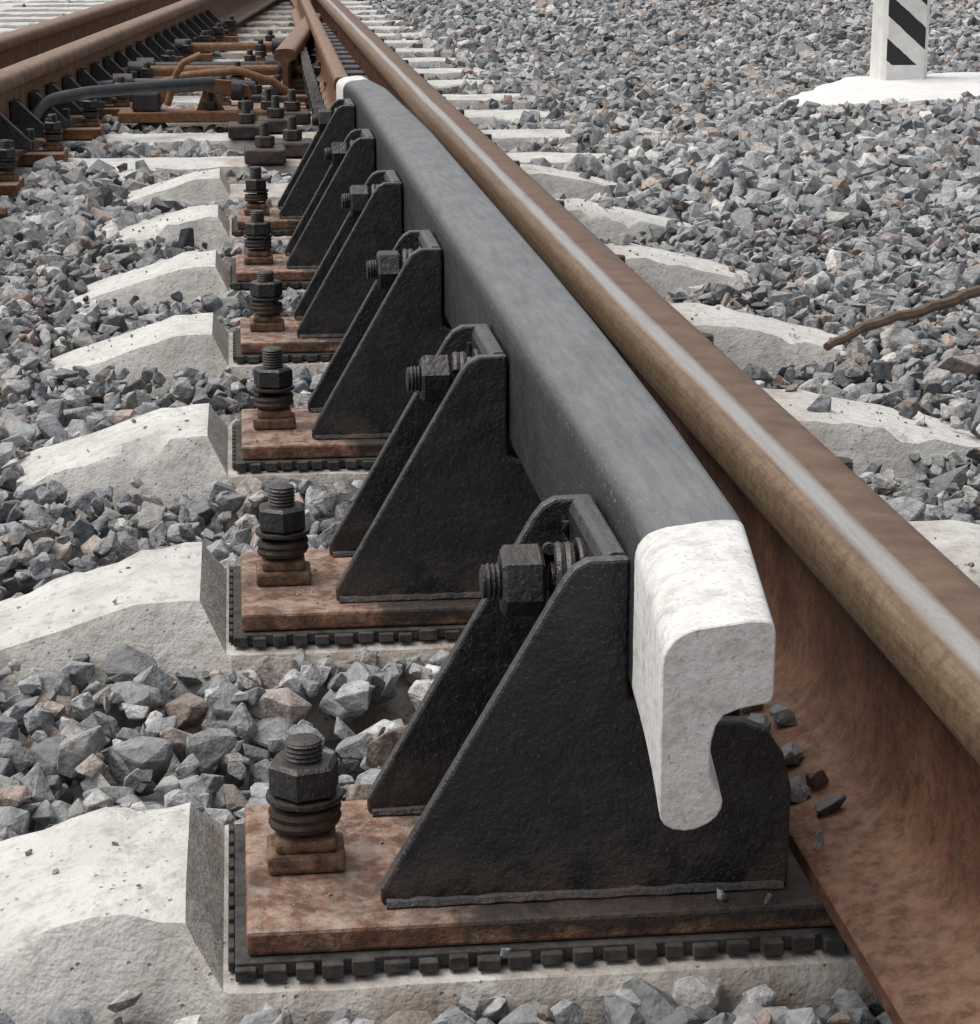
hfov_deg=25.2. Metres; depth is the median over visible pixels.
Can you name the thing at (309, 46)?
rail tie plate
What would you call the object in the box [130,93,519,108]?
concrete sleeper
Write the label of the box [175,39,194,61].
bolt
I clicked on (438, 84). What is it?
concrete sleeper
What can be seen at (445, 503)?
guard rail bracket
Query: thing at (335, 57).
switch blade assembly
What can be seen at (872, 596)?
running rail
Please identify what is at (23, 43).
turnout rail
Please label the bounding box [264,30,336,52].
rail tie plate
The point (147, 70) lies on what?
rail tie plate
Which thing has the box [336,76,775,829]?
guard rail
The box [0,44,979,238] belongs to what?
ballast
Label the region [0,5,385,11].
concrete sleeper
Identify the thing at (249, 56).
rail tie plate
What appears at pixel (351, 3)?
concrete sleeper
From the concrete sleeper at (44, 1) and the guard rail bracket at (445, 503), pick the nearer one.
the guard rail bracket at (445, 503)
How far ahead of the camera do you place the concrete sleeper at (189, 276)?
3.62 m
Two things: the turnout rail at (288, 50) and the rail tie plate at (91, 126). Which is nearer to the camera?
the rail tie plate at (91, 126)
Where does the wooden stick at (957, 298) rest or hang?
on the ballast at (192, 749)
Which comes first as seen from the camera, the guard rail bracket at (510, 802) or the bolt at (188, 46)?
the guard rail bracket at (510, 802)
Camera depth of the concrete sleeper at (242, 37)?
10.43 m
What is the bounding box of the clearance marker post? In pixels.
[869,0,929,80]
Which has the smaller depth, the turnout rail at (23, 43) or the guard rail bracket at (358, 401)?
the guard rail bracket at (358, 401)
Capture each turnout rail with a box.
[0,0,180,68]
[0,0,276,156]
[274,13,321,102]
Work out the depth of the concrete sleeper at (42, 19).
12.06 m
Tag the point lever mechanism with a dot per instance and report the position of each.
(146, 108)
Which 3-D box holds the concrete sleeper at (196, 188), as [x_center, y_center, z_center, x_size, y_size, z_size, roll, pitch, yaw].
[-0.964,-0.602,4.759,2.750,0.262,0.320,-2,16,-6]
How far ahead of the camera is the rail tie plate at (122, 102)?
6.41 m
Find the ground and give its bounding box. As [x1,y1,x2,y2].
[2,137,976,831]
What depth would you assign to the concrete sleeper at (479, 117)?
6.47 m
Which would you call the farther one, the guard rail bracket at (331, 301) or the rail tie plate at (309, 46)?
the rail tie plate at (309, 46)
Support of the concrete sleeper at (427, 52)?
on the ballast at (469, 28)
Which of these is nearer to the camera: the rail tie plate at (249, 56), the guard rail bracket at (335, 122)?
the guard rail bracket at (335, 122)
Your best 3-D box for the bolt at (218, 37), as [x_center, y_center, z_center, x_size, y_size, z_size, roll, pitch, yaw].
[-1.278,-2.010,9.283,0.320,0.114,0.155,-2,16,-6]
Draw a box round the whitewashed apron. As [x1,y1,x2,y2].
[780,72,979,106]
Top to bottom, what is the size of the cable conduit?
0.160 m
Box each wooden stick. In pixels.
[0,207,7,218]
[823,285,979,350]
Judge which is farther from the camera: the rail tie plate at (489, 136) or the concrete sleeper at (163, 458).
the rail tie plate at (489, 136)
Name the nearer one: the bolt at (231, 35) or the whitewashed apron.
the whitewashed apron
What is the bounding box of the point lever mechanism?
[118,52,288,122]
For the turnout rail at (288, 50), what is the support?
on the concrete sleeper at (460, 101)
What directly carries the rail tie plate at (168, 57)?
on the concrete sleeper at (438, 84)
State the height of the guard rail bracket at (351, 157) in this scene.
0.236 m
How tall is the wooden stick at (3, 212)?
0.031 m
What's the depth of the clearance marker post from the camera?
7.38 m
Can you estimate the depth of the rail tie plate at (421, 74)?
6.49 m
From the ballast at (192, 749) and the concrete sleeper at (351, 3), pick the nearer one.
the ballast at (192, 749)
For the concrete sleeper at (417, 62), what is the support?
on the ground
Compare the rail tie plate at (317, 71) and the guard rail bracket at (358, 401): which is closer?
the guard rail bracket at (358, 401)
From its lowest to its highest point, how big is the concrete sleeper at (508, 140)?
0.222 m
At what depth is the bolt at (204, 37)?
8.70 m
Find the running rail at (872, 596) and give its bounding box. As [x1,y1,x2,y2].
[290,0,979,1023]
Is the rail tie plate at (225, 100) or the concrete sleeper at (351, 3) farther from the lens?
the concrete sleeper at (351, 3)
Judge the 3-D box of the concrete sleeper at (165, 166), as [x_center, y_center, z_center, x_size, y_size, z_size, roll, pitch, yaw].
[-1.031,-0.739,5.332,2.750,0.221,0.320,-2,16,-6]
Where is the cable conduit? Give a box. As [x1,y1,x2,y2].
[30,76,214,119]
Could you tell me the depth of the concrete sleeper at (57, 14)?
12.60 m
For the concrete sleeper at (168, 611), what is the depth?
1.85 m
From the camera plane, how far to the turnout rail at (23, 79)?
6.69 m
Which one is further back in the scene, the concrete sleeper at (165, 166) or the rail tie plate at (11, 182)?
the concrete sleeper at (165, 166)
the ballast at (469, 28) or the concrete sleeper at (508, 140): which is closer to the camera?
the concrete sleeper at (508, 140)
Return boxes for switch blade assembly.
[228,0,368,163]
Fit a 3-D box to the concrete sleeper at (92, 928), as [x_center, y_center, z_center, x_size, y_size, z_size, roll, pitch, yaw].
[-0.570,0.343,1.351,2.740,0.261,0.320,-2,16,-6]
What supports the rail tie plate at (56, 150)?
on the concrete sleeper at (165, 166)
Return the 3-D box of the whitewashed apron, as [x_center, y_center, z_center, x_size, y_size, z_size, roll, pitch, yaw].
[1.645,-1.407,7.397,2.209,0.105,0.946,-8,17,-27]
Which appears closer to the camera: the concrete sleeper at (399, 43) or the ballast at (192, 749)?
the ballast at (192, 749)
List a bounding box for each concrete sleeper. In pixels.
[0,0,364,2]
[0,1,382,6]
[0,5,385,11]
[0,10,394,16]
[0,15,383,22]
[0,20,412,27]
[0,26,412,33]
[0,520,979,745]
[0,802,875,1023]
[1,152,629,184]
[2,388,979,539]
[10,164,640,205]
[21,198,692,278]
[25,303,884,412]
[39,129,590,152]
[50,243,801,338]
[75,109,549,132]
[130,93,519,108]
[177,57,470,68]
[186,79,493,92]
[211,48,456,58]
[224,33,422,40]
[239,40,439,47]
[244,67,485,79]
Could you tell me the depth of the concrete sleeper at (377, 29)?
10.98 m
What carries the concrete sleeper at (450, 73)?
on the ground
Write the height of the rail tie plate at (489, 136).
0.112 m
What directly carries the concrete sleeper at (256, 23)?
on the ground
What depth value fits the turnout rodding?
7.04 m
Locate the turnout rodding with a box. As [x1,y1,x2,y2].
[0,10,313,161]
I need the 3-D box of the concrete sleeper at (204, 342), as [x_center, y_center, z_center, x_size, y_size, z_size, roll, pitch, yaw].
[-0.769,-0.129,3.055,2.740,0.262,0.320,-2,16,-6]
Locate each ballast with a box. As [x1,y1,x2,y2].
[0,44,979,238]
[0,167,979,1023]
[2,0,979,58]
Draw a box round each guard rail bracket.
[228,494,845,981]
[229,129,570,288]
[229,324,863,646]
[232,98,525,235]
[232,230,722,471]
[233,170,632,362]
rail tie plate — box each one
[0,139,23,196]
[17,114,68,165]
[61,98,103,139]
[97,76,131,117]
[128,62,154,100]
[153,50,174,77]
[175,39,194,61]
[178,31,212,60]
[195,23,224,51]
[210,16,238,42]
[216,76,320,108]
[231,60,320,93]
[244,49,302,84]
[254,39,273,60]
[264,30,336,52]
[306,38,383,51]
[311,48,396,63]
[323,73,426,89]
[485,134,496,144]
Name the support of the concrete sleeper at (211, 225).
on the ground
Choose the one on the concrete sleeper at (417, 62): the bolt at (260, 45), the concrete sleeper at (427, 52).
the bolt at (260, 45)
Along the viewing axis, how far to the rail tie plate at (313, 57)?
7.61 m

